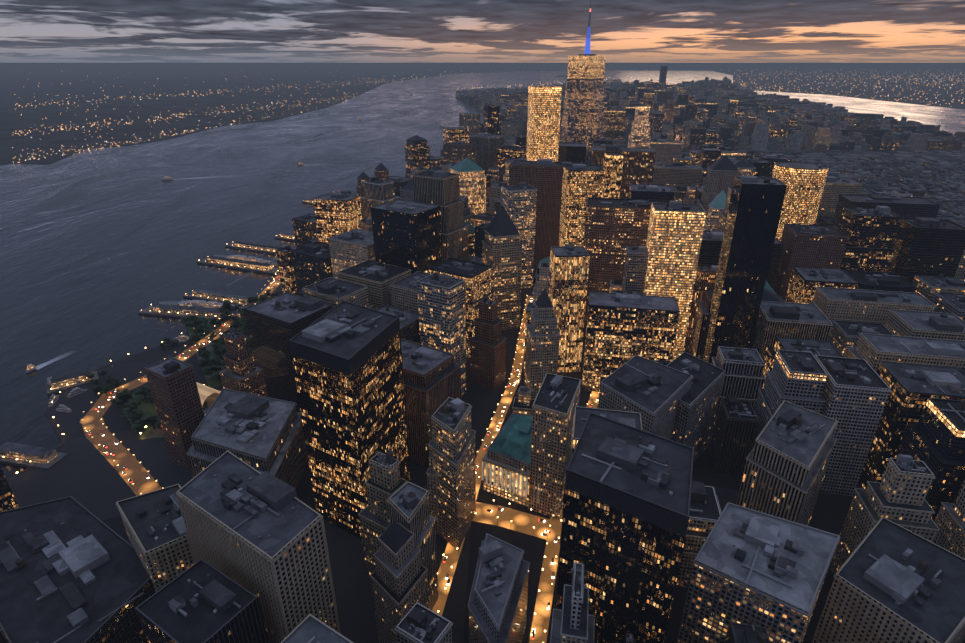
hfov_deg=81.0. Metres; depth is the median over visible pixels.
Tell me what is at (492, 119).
narrow dark building
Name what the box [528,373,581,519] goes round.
stone building
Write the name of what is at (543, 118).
lit tall building
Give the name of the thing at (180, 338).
boats and ships
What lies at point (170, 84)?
shore ground
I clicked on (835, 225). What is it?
round building
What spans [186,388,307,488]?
waterfront building
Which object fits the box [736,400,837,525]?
beige building
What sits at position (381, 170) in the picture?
gothic building
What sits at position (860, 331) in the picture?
city buildings
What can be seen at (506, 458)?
classical hall
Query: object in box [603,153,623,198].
skyscraper
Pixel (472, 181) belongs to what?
skyscraper
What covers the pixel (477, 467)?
traffic cars
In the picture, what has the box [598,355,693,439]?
wide grey building
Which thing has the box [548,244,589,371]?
skyscraper
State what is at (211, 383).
park lawn
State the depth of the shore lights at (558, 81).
12414.92 m
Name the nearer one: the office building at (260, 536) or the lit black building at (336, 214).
the office building at (260, 536)
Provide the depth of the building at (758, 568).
370.55 m
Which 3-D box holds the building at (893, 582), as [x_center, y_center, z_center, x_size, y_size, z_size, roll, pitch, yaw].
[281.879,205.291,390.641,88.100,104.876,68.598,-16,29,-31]
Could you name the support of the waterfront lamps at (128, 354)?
on the waterfront piers
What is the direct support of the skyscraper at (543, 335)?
on the island ground at (86, 474)
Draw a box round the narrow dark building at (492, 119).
[484,105,499,134]
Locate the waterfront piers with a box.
[0,190,340,469]
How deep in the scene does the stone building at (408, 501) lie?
417.64 m
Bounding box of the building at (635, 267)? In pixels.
[622,246,648,292]
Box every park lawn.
[121,384,209,438]
[186,306,248,387]
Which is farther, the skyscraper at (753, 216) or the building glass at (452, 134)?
the building glass at (452, 134)
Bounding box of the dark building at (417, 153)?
[405,135,429,177]
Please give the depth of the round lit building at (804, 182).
982.56 m
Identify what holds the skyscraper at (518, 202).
on the island ground at (86, 474)
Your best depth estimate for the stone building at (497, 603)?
387.05 m
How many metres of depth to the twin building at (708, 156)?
1653.57 m
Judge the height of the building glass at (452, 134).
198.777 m
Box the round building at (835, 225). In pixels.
[809,223,838,228]
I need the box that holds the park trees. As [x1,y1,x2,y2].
[85,289,282,433]
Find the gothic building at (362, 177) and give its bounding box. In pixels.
[356,172,370,201]
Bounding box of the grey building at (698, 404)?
[667,351,725,462]
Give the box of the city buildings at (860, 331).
[0,133,964,642]
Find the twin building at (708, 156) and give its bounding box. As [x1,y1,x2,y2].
[699,148,720,167]
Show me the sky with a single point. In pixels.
(31, 31)
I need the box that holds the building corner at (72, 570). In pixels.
[0,496,155,642]
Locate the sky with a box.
[0,0,964,63]
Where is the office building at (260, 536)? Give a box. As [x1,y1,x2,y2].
[176,450,340,642]
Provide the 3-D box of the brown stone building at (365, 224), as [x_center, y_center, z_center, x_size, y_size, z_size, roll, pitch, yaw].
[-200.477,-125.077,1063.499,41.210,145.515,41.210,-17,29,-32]
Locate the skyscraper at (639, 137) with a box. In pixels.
[627,106,650,147]
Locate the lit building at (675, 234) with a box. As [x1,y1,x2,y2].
[644,201,705,359]
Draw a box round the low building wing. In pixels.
[115,484,195,591]
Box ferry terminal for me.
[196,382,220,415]
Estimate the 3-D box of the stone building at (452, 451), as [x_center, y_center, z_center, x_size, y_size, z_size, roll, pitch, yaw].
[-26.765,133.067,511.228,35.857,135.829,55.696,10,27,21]
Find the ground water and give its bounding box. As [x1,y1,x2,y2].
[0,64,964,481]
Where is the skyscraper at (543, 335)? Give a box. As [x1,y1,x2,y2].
[525,288,560,398]
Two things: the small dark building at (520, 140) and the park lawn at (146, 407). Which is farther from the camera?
the small dark building at (520, 140)
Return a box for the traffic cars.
[81,137,678,641]
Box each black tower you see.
[289,301,409,538]
[555,412,693,642]
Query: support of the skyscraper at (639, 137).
on the island ground at (86, 474)
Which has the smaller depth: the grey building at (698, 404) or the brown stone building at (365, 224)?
the grey building at (698, 404)
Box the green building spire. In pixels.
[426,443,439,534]
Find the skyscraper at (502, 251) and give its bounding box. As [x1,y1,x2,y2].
[482,206,522,329]
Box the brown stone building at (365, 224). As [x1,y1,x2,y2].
[358,218,372,231]
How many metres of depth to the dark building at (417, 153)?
1828.07 m
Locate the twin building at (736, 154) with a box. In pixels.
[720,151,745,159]
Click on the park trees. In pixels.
(133, 413)
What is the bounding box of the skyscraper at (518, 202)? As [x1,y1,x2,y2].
[501,182,536,288]
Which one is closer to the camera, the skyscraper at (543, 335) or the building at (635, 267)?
the skyscraper at (543, 335)
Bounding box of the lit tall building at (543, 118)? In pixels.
[526,86,561,160]
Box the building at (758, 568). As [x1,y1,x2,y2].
[677,502,840,642]
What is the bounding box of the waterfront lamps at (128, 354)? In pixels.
[3,200,312,473]
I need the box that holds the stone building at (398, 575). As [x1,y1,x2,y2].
[370,521,428,642]
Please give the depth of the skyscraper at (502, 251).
892.69 m
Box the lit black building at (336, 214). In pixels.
[313,193,361,242]
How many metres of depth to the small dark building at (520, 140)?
1913.15 m
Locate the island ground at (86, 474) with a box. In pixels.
[0,96,963,642]
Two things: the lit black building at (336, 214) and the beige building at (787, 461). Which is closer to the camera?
the beige building at (787, 461)
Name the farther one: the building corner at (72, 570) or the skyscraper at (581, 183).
the skyscraper at (581, 183)
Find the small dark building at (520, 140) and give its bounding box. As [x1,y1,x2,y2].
[514,135,526,146]
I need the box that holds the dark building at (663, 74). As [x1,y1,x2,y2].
[659,66,667,87]
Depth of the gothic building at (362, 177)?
1454.65 m
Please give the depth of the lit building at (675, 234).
778.35 m
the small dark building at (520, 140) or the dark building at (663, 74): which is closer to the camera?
the small dark building at (520, 140)
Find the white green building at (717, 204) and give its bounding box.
[703,190,726,230]
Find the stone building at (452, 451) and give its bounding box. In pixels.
[428,397,475,550]
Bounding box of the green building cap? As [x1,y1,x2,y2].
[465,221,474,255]
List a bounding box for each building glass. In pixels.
[443,127,468,143]
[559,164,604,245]
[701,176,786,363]
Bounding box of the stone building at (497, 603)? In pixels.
[468,533,529,642]
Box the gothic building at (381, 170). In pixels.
[374,163,390,180]
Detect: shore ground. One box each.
[0,66,704,164]
[605,66,964,108]
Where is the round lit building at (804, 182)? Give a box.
[772,162,828,241]
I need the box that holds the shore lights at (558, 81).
[12,65,964,162]
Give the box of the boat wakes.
[36,94,458,368]
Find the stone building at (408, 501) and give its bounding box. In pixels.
[385,481,438,609]
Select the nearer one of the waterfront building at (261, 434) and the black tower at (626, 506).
the black tower at (626, 506)
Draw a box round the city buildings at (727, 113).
[440,76,964,160]
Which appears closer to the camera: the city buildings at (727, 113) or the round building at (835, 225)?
the round building at (835, 225)
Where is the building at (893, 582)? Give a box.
[811,517,964,642]
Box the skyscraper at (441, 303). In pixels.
[417,272,465,395]
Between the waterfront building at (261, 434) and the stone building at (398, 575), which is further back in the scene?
the waterfront building at (261, 434)
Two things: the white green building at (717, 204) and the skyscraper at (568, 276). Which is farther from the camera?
the white green building at (717, 204)
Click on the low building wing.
(154, 525)
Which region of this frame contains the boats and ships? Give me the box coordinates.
[25,93,443,411]
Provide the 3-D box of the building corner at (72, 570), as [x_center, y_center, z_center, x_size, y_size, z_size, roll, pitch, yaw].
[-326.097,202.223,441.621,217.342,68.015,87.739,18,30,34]
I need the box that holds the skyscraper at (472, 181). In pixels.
[450,158,486,214]
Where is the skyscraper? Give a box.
[559,3,605,163]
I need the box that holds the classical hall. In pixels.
[482,413,538,506]

